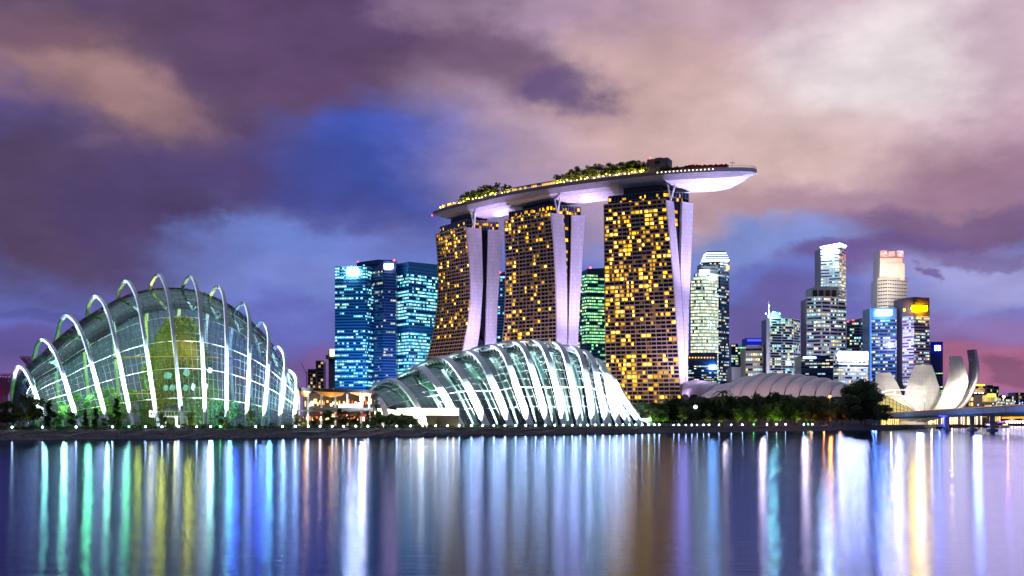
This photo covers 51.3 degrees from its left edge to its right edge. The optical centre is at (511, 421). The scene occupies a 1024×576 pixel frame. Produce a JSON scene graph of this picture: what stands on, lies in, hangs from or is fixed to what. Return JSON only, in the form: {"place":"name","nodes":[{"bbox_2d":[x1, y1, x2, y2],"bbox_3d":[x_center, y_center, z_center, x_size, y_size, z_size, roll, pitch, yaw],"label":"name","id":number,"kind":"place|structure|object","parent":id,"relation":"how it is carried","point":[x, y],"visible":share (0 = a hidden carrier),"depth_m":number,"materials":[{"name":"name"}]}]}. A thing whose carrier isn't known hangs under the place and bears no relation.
{"place":"outdoors","nodes":[
{"label":"outdoors","id":0,"kind":"place"},
{"bbox_2d":[0,373,19,426],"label":"garden tower","id":1,"kind":"structure","parent":0,"point":[4,388],"depth_m":557.68,"materials":[{"name":"purple"}]},
{"bbox_2d":[20,356,37,424],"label":"garden tower","id":2,"kind":"structure","parent":0,"point":[25,360],"depth_m":616.10,"materials":[{"name":"purple"}]},
{"bbox_2d":[102,315,246,428],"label":"planted mountain","id":3,"kind":"structure","parent":0,"point":[194,373],"depth_m":424.52,"materials":[{"name":"green plant"}]},
{"bbox_2d":[326,349,334,388],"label":"apartment block","id":4,"kind":"structure","parent":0,"point":[330,356],"depth_m":1649.80,"materials":[{"name":"grey concrete"}]},
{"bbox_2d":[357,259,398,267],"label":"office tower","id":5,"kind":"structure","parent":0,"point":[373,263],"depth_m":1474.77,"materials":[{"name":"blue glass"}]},
{"bbox_2d":[398,262,437,375],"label":"office tower","id":6,"kind":"structure","parent":0,"point":[417,293],"depth_m":1449.55,"materials":[{"name":"blue glass"}]},
{"bbox_2d":[425,213,502,365],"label":"hotel tower","id":7,"kind":"structure","parent":0,"point":[468,256],"depth_m":1064.25,"materials":[{"name":"black"}]},
{"bbox_2d":[10,422,934,429],"bbox_3d":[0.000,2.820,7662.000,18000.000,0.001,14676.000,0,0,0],"label":"ground","id":8,"kind":"structure","parent":0,"point":[125,424],"depth_m":722.01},
{"bbox_2d":[0,401,18,424],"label":"broadleaf tree","id":9,"kind":"object","parent":8,"relation":"on","point":[7,417],"visible":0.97,"depth_m":357.85,"materials":[{"name":"green plant"}]},
{"bbox_2d":[13,406,26,425],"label":"broadleaf tree","id":10,"kind":"object","parent":8,"relation":"on","point":[21,414],"visible":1,"depth_m":356.69,"materials":[{"name":"green plant"}]},
{"bbox_2d":[17,394,45,425],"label":"broadleaf tree","id":11,"kind":"object","parent":8,"relation":"on","point":[33,412],"visible":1,"depth_m":357.67,"materials":[{"name":"green plant"}]},
{"bbox_2d":[43,400,54,426],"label":"conifer tree","id":12,"kind":"object","parent":8,"relation":"on","point":[47,419],"visible":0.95,"depth_m":363.76,"materials":[{"name":"green plant"}]},
{"bbox_2d":[51,411,63,427],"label":"broadleaf tree","id":13,"kind":"object","parent":8,"relation":"on","point":[56,422],"visible":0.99,"depth_m":361.84,"materials":[{"name":"green plant"}]},
{"bbox_2d":[52,399,70,428],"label":"broadleaf tree","id":14,"kind":"object","parent":8,"relation":"on","point":[63,409],"visible":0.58,"depth_m":401.95,"materials":[{"name":"green plant"}]},
{"bbox_2d":[66,411,79,424],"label":"broadleaf tree","id":15,"kind":"object","parent":8,"relation":"on","point":[71,420],"visible":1,"depth_m":367.73,"materials":[{"name":"green plant"}]},
{"bbox_2d":[64,393,86,419],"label":"broadleaf tree","id":16,"kind":"object","parent":8,"relation":"on","point":[75,401],"visible":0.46,"depth_m":409.75,"materials":[{"name":"green plant"}]},
{"bbox_2d":[81,395,101,425],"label":"broadleaf tree","id":17,"kind":"object","parent":8,"relation":"on","point":[88,404],"visible":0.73,"depth_m":407.53,"materials":[{"name":"green plant"}]},
{"bbox_2d":[91,407,100,425],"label":"conifer tree","id":18,"kind":"object","parent":8,"relation":"on","point":[96,418],"visible":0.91,"depth_m":370.94,"materials":[{"name":"green plant"}]},
{"bbox_2d":[93,385,122,426],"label":"broadleaf tree","id":19,"kind":"object","parent":8,"relation":"on","point":[106,391],"visible":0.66,"depth_m":417.86,"materials":[{"name":"green plant"}]},
{"bbox_2d":[111,398,122,428],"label":"conifer tree","id":20,"kind":"object","parent":8,"relation":"on","point":[118,415],"visible":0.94,"depth_m":371.01,"materials":[{"name":"green plant"}]},
{"bbox_2d":[110,400,132,423],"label":"broadleaf tree","id":21,"kind":"object","parent":8,"relation":"on","point":[123,413],"visible":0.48,"depth_m":410.41,"materials":[{"name":"green plant"}]},
{"bbox_2d":[117,389,145,414],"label":"broadleaf tree","id":22,"kind":"object","parent":8,"relation":"on","point":[134,397],"visible":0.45,"depth_m":418.59,"materials":[{"name":"green plant"}]},
{"bbox_2d":[10,273,298,428],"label":"domed glasshouse","id":23,"kind":"structure","parent":8,"relation":"on","point":[82,336],"depth_m":416.04,"materials":[{"name":"green glass"}]},
{"bbox_2d":[149,406,190,425],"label":"entrance terrace","id":24,"kind":"structure","parent":8,"relation":"on","point":[174,409],"depth_m":396.63,"materials":[{"name":"white paint"}]},
{"bbox_2d":[221,399,238,424],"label":"broadleaf tree","id":25,"kind":"object","parent":8,"relation":"on","point":[233,409],"visible":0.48,"depth_m":432.20,"materials":[{"name":"green plant"}]},
{"bbox_2d":[236,397,258,418],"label":"broadleaf tree","id":26,"kind":"object","parent":8,"relation":"on","point":[255,407],"visible":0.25,"depth_m":437.80,"materials":[{"name":"green plant"}]},
{"bbox_2d":[308,369,316,392],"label":"apartment block","id":27,"kind":"structure","parent":8,"relation":"on","point":[312,378],"depth_m":1689.94,"materials":[{"name":"grey concrete"}]},
{"bbox_2d":[316,361,325,388],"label":"apartment block","id":28,"kind":"structure","parent":8,"relation":"on","point":[321,373],"depth_m":1699.94,"materials":[{"name":"grey concrete"}]},
{"bbox_2d":[321,410,337,423],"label":"broadleaf tree","id":29,"kind":"object","parent":8,"relation":"on","point":[325,414],"visible":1,"depth_m":415.28,"materials":[{"name":"green plant"}]},
{"bbox_2d":[298,388,380,427],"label":"restaurant","id":30,"kind":"structure","parent":8,"relation":"on","point":[318,403],"depth_m":440.27,"materials":[{"name":"grey metal"}]},
{"bbox_2d":[337,408,349,424],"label":"broadleaf tree","id":31,"kind":"object","parent":8,"relation":"on","point":[344,420],"visible":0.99,"depth_m":422.09,"materials":[{"name":"green plant"}]},
{"bbox_2d":[335,266,373,392],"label":"office tower","id":32,"kind":"structure","parent":8,"relation":"on","point":[353,327],"depth_m":1423.30,"materials":[{"name":"blue glass"}]},
{"bbox_2d":[350,412,361,425],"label":"broadleaf tree","id":33,"kind":"object","parent":8,"relation":"on","point":[355,420],"visible":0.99,"depth_m":423.36,"materials":[{"name":"green plant"}]},
{"bbox_2d":[375,411,385,423],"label":"broadleaf tree","id":34,"kind":"object","parent":8,"relation":"on","point":[378,414],"visible":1,"depth_m":430.23,"materials":[{"name":"green plant"}]},
{"bbox_2d":[373,260,397,408],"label":"office tower","id":35,"kind":"structure","parent":8,"relation":"on","point":[385,319],"depth_m":1428.26,"materials":[{"name":"blue glass"}]},
{"bbox_2d":[375,409,458,427],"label":"terrace wall","id":36,"kind":"structure","parent":8,"relation":"on","point":[446,417],"depth_m":453.60,"materials":[{"name":"white paint"}]},
{"bbox_2d":[0,424,872,429],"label":"hedge planting","id":37,"kind":"object","parent":8,"relation":"on","point":[176,427],"visible":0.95,"depth_m":402.64,"materials":[{"name":"green plant"}]},
{"bbox_2d":[368,339,655,427],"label":"ribbed glasshouse","id":38,"kind":"structure","parent":8,"relation":"on","point":[521,383],"depth_m":513.91,"materials":[{"name":"white glass"}]},
{"bbox_2d":[633,402,655,414],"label":"broadleaf tree","id":39,"kind":"object","parent":8,"relation":"on","point":[637,405],"visible":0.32,"depth_m":582.89,"materials":[{"name":"green plant"}]},
{"bbox_2d":[638,405,653,424],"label":"broadleaf tree","id":40,"kind":"object","parent":8,"relation":"on","point":[645,415],"visible":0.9,"depth_m":568.36,"materials":[{"name":"green plant"}]},
{"bbox_2d":[604,184,692,424],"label":"hotel tower","id":41,"kind":"structure","parent":8,"relation":"on","point":[647,247],"depth_m":930.16,"materials":[{"name":"black glass"}]},
{"bbox_2d":[433,165,756,219],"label":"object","id":42,"kind":"structure","parent":41,"relation":"on","point":[604,188],"depth_m":959.73,"materials":[{"name":"grey"}]},
{"bbox_2d":[501,179,561,192],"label":"deck pavilion","id":43,"kind":"structure","parent":42,"relation":"on","point":[535,185],"depth_m":997.22,"materials":[{"name":"beige concrete"}]},
{"bbox_2d":[647,157,671,171],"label":"plant room","id":44,"kind":"object","parent":42,"relation":"on","point":[655,164],"visible":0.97,"depth_m":935.36,"materials":[{"name":"grey concrete"}]},
{"bbox_2d":[657,164,728,172],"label":"restaurant pavilion","id":45,"kind":"structure","parent":42,"relation":"on","point":[696,167],"depth_m":923.29,"materials":[{"name":"brown metal"}]},
{"bbox_2d":[605,200,679,402],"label":"windows","id":46,"kind":"structure","parent":41,"relation":"in","point":[655,210],"depth_m":931.12,"materials":[{"name":"yellow glass"}]},
{"bbox_2d":[649,407,660,425],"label":"broadleaf tree","id":47,"kind":"object","parent":8,"relation":"on","point":[653,417],"visible":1,"depth_m":559.58,"materials":[{"name":"green plant"}]},
{"bbox_2d":[649,402,666,425],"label":"broadleaf tree","id":48,"kind":"object","parent":8,"relation":"on","point":[659,406],"visible":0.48,"depth_m":589.08,"materials":[{"name":"green plant"}]},
{"bbox_2d":[663,397,680,425],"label":"broadleaf tree","id":49,"kind":"object","parent":8,"relation":"on","point":[676,399],"visible":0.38,"depth_m":615.18,"materials":[{"name":"green plant"}]},
{"bbox_2d":[668,399,688,425],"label":"broadleaf tree","id":50,"kind":"object","parent":8,"relation":"on","point":[686,403],"visible":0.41,"depth_m":612.69,"materials":[{"name":"green plant"}]},
{"bbox_2d":[671,402,691,425],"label":"broadleaf tree","id":51,"kind":"object","parent":8,"relation":"on","point":[675,409],"visible":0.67,"depth_m":594.52,"materials":[{"name":"green plant"}]},
{"bbox_2d":[676,406,687,424],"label":"broadleaf tree","id":52,"kind":"object","parent":8,"relation":"on","point":[682,412],"visible":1,"depth_m":582.41,"materials":[{"name":"green plant"}]},
{"bbox_2d":[686,397,701,424],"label":"broadleaf tree","id":53,"kind":"object","parent":8,"relation":"on","point":[692,415],"visible":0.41,"depth_m":617.04,"materials":[{"name":"green plant"}]},
{"bbox_2d":[687,397,707,425],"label":"broadleaf tree","id":54,"kind":"object","parent":8,"relation":"on","point":[701,406],"visible":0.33,"depth_m":624.91,"materials":[{"name":"green plant"}]},
{"bbox_2d":[681,380,721,424],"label":"exhibition hall","id":55,"kind":"structure","parent":8,"relation":"on","point":[694,389],"depth_m":908.63,"materials":[{"name":"grey metal"}]},
{"bbox_2d":[700,398,724,425],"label":"broadleaf tree","id":56,"kind":"object","parent":8,"relation":"on","point":[712,406],"visible":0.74,"depth_m":619.22,"materials":[{"name":"green plant"}]},
{"bbox_2d":[710,390,738,424],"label":"palm tree","id":57,"kind":"object","parent":8,"relation":"on","point":[723,392],"visible":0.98,"depth_m":618.99,"materials":[{"name":"green plant"}]},
{"bbox_2d":[724,396,742,425],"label":"broadleaf tree","id":58,"kind":"object","parent":8,"relation":"on","point":[730,402],"visible":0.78,"depth_m":647.82,"materials":[{"name":"green plant"}]},
{"bbox_2d":[733,408,744,425],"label":"broadleaf tree","id":59,"kind":"object","parent":8,"relation":"on","point":[741,415],"visible":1,"depth_m":630.17,"materials":[{"name":"green plant"}]},
{"bbox_2d":[745,408,754,424],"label":"broadleaf tree","id":60,"kind":"object","parent":8,"relation":"on","point":[750,416],"visible":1,"depth_m":637.11,"materials":[{"name":"green plant"}]},
{"bbox_2d":[738,392,764,425],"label":"broadleaf tree","id":61,"kind":"object","parent":8,"relation":"on","point":[755,399],"visible":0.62,"depth_m":651.88,"materials":[{"name":"green plant"}]},
{"bbox_2d":[762,407,775,421],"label":"broadleaf tree","id":62,"kind":"object","parent":8,"relation":"on","point":[767,412],"visible":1,"depth_m":651.88,"materials":[{"name":"green plant"}]},
{"bbox_2d":[767,402,781,424],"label":"broadleaf tree","id":63,"kind":"object","parent":8,"relation":"on","point":[777,406],"visible":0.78,"depth_m":659.30,"materials":[{"name":"green plant"}]},
{"bbox_2d":[765,391,790,423],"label":"broadleaf tree","id":64,"kind":"object","parent":8,"relation":"on","point":[776,396],"visible":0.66,"depth_m":670.69,"materials":[{"name":"green plant"}]},
{"bbox_2d":[688,372,872,424],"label":"exhibition hall","id":65,"kind":"structure","parent":8,"relation":"on","point":[763,385],"depth_m":864.97,"materials":[{"name":"grey"}]},
{"bbox_2d":[761,301,799,374],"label":"office tower","id":66,"kind":"structure","parent":8,"relation":"on","point":[780,338],"depth_m":1446.82,"materials":[{"name":"grey glass"}]},
{"bbox_2d":[780,395,798,423],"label":"broadleaf tree","id":67,"kind":"object","parent":8,"relation":"on","point":[792,402],"visible":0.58,"depth_m":693.12,"materials":[{"name":"green plant"}]},
{"bbox_2d":[792,396,814,425],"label":"broadleaf tree","id":68,"kind":"object","parent":8,"relation":"on","point":[807,400],"visible":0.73,"depth_m":699.32,"materials":[{"name":"green plant"}]},
{"bbox_2d":[808,397,824,424],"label":"broadleaf tree","id":69,"kind":"object","parent":8,"relation":"on","point":[816,410],"visible":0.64,"depth_m":719.87,"materials":[{"name":"green plant"}]},
{"bbox_2d":[818,401,836,424],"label":"broadleaf tree","id":70,"kind":"object","parent":8,"relation":"on","point":[829,405],"visible":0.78,"depth_m":721.78,"materials":[{"name":"green plant"}]},
{"bbox_2d":[833,394,861,424],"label":"broadleaf tree","id":71,"kind":"object","parent":8,"relation":"on","point":[853,404],"visible":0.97,"depth_m":725.15,"materials":[{"name":"green plant"}]},
{"bbox_2d":[836,378,885,424],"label":"broadleaf tree","id":72,"kind":"object","parent":8,"relation":"on","point":[865,392],"visible":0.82,"depth_m":739.64,"materials":[{"name":"green plant"}]},
{"bbox_2d":[867,400,889,424],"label":"broadleaf tree","id":73,"kind":"object","parent":8,"relation":"on","point":[885,408],"visible":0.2,"depth_m":751.83,"materials":[{"name":"green plant"}]},
{"bbox_2d":[879,406,893,424],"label":"broadleaf tree","id":74,"kind":"object","parent":8,"relation":"on","point":[888,415],"visible":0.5,"depth_m":784.11,"materials":[{"name":"green plant"}]},
{"bbox_2d":[875,349,978,424],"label":"lotus museum","id":75,"kind":"structure","parent":8,"relation":"on","point":[959,389],"depth_m":914.32,"materials":[{"name":"white concrete"}]},
{"bbox_2d":[930,342,942,396],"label":"office tower","id":76,"kind":"structure","parent":8,"relation":"on","point":[936,355],"depth_m":1496.75,"materials":[{"name":"blue glass"}]},
{"bbox_2d":[963,388,997,407],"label":"waterfront building","id":77,"kind":"structure","parent":8,"relation":"on","point":[977,391],"depth_m":1780.00,"materials":[{"name":"beige"}]},
{"bbox_2d":[974,394,995,408],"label":"waterfront building","id":78,"kind":"structure","parent":8,"relation":"on","point":[985,400],"depth_m":1740.00,"materials":[{"name":"beige"}]},
{"bbox_2d":[970,409,1023,422],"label":"waterfront building","id":79,"kind":"structure","parent":8,"relation":"on","point":[998,418],"depth_m":1650.00,"materials":[{"name":"beige"}]},
{"bbox_2d":[0,424,962,439],"bbox_3d":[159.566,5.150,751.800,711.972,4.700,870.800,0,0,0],"label":"embankment","id":80,"kind":"structure","parent":0,"point":[155,434],"depth_m":419.24,"materials":[{"name":"stone"}]},
{"bbox_2d":[880,416,986,424],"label":"lit colonnade","id":81,"kind":"object","parent":80,"relation":"on","point":[979,420],"visible":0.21,"depth_m":1058.37,"materials":[{"name":"concrete"}]},
{"bbox_2d":[496,272,504,345],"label":"office tower","id":82,"kind":"structure","parent":0,"point":[500,310],"depth_m":1499.94,"materials":[{"name":"blue glass"}]},
{"bbox_2d":[0,421,1023,575],"bbox_3d":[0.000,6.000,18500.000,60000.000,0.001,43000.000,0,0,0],"label":"water","id":83,"kind":"structure","parent":0,"point":[920,502],"depth_m":76.04,"materials":[{"name":"blue liquid"}]},
{"bbox_2d":[887,404,1023,431],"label":"road bridge","id":84,"kind":"structure","parent":83,"relation":"in","point":[992,412],"depth_m":660.30,"materials":[{"name":"grey concrete"}]},
{"bbox_2d":[995,417,1023,423],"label":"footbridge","id":85,"kind":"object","parent":83,"relation":"on","point":[1007,421],"visible":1,"depth_m":1297.00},
{"bbox_2d":[502,197,584,353],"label":"hotel tower","id":86,"kind":"structure","parent":0,"point":[544,240],"depth_m":989.70,"materials":[{"name":"black glass"}]},
{"bbox_2d":[505,223,554,334],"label":"windows","id":87,"kind":"structure","parent":86,"relation":"in","point":[546,328],"depth_m":994.32,"materials":[{"name":"yellow glass"}]},
{"bbox_2d":[578,279,581,348],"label":"skyscraper","id":88,"kind":"structure","parent":0,"point":[580,333],"depth_m":1439.94,"materials":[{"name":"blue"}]},
{"bbox_2d":[581,267,604,367],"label":"office tower","id":89,"kind":"structure","parent":0,"point":[593,317],"depth_m":1484.39,"materials":[{"name":"teal glass"}]},
{"bbox_2d":[688,353,716,382],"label":"office tower","id":90,"kind":"structure","parent":0,"point":[702,366],"depth_m":1375.57,"materials":[{"name":"blue glass"}]},
{"bbox_2d":[689,264,718,382],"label":"office tower","id":91,"kind":"structure","parent":0,"point":[703,314],"depth_m":1491.82,"materials":[{"name":"grey glass"}]},
{"bbox_2d":[697,251,729,383],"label":"office tower","id":92,"kind":"structure","parent":0,"point":[720,259],"depth_m":1556.04,"materials":[{"name":"blue"}]},
{"bbox_2d":[729,344,737,366],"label":"office tower","id":93,"kind":"structure","parent":0,"point":[733,355],"depth_m":1599.94,"materials":[{"name":"black glass"}]},
{"bbox_2d":[727,367,740,382],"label":"office tower","id":94,"kind":"structure","parent":0,"point":[733,373],"depth_m":1500.00,"materials":[{"name":"grey stone"}]},
{"bbox_2d":[742,338,760,345],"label":"office tower","id":95,"kind":"structure","parent":0,"point":[751,341],"depth_m":1700.00,"materials":[{"name":"blue"}]},
{"bbox_2d":[741,345,762,376],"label":"office tower","id":96,"kind":"structure","parent":0,"point":[751,360],"depth_m":1467.58,"materials":[{"name":"beige concrete"}]},
{"bbox_2d":[794,355,832,380],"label":"office tower","id":97,"kind":"structure","parent":0,"point":[820,366],"depth_m":1356.13,"materials":[{"name":"black glass"}]},
{"bbox_2d":[801,286,845,355],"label":"office tower","id":98,"kind":"structure","parent":0,"point":[823,320],"depth_m":1499.21,"materials":[{"name":"grey concrete"}]},
{"bbox_2d":[815,243,845,296],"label":"office tower","id":99,"kind":"structure","parent":0,"point":[830,265],"depth_m":1586.34,"materials":[{"name":"white glass"}]},
{"bbox_2d":[827,351,867,383],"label":"office tower","id":100,"kind":"structure","parent":0,"point":[848,366],"depth_m":1394.66,"materials":[{"name":"white glass"}]},
{"bbox_2d":[847,317,862,350],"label":"office tower","id":101,"kind":"structure","parent":0,"point":[854,334],"depth_m":1614.90,"materials":[{"name":"black"}]},
{"bbox_2d":[863,308,896,422],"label":"office tower","id":102,"kind":"structure","parent":0,"point":[880,335],"depth_m":1436.88,"materials":[{"name":"blue glass"}]},
{"bbox_2d":[871,251,906,307],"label":"office tower","id":103,"kind":"structure","parent":0,"point":[889,285],"depth_m":1639.00,"materials":[{"name":"white paint"}]},
{"bbox_2d":[879,389,926,413],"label":"arched entrance","id":104,"kind":"object","parent":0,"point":[896,406],"visible":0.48,"depth_m":905.88,"materials":[{"name":"grey metal"}]},
{"bbox_2d":[894,297,929,388],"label":"office tower","id":105,"kind":"structure","parent":0,"point":[913,331],"depth_m":1416.89,"materials":[{"name":"grey glass"}]},
{"bbox_2d":[995,423,1023,424],"bbox_3d":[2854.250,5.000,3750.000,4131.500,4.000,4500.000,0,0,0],"label":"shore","id":106,"kind":"structure","parent":0,"point":[1011,424],"depth_m":1766.30,"materials":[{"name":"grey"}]},
{"bbox_2d":[1005,396,1013,407],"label":"waterfront building","id":107,"kind":"structure","parent":106,"relation":"on","point":[1009,400],"depth_m":2080.00,"materials":[{"name":"grey concrete"}]},
{"bbox_2d":[1008,393,1023,404],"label":"waterfront building","id":108,"kind":"structure","parent":106,"relation":"on","point":[1018,398],"depth_m":2109.97,"materials":[{"name":"grey concrete"}]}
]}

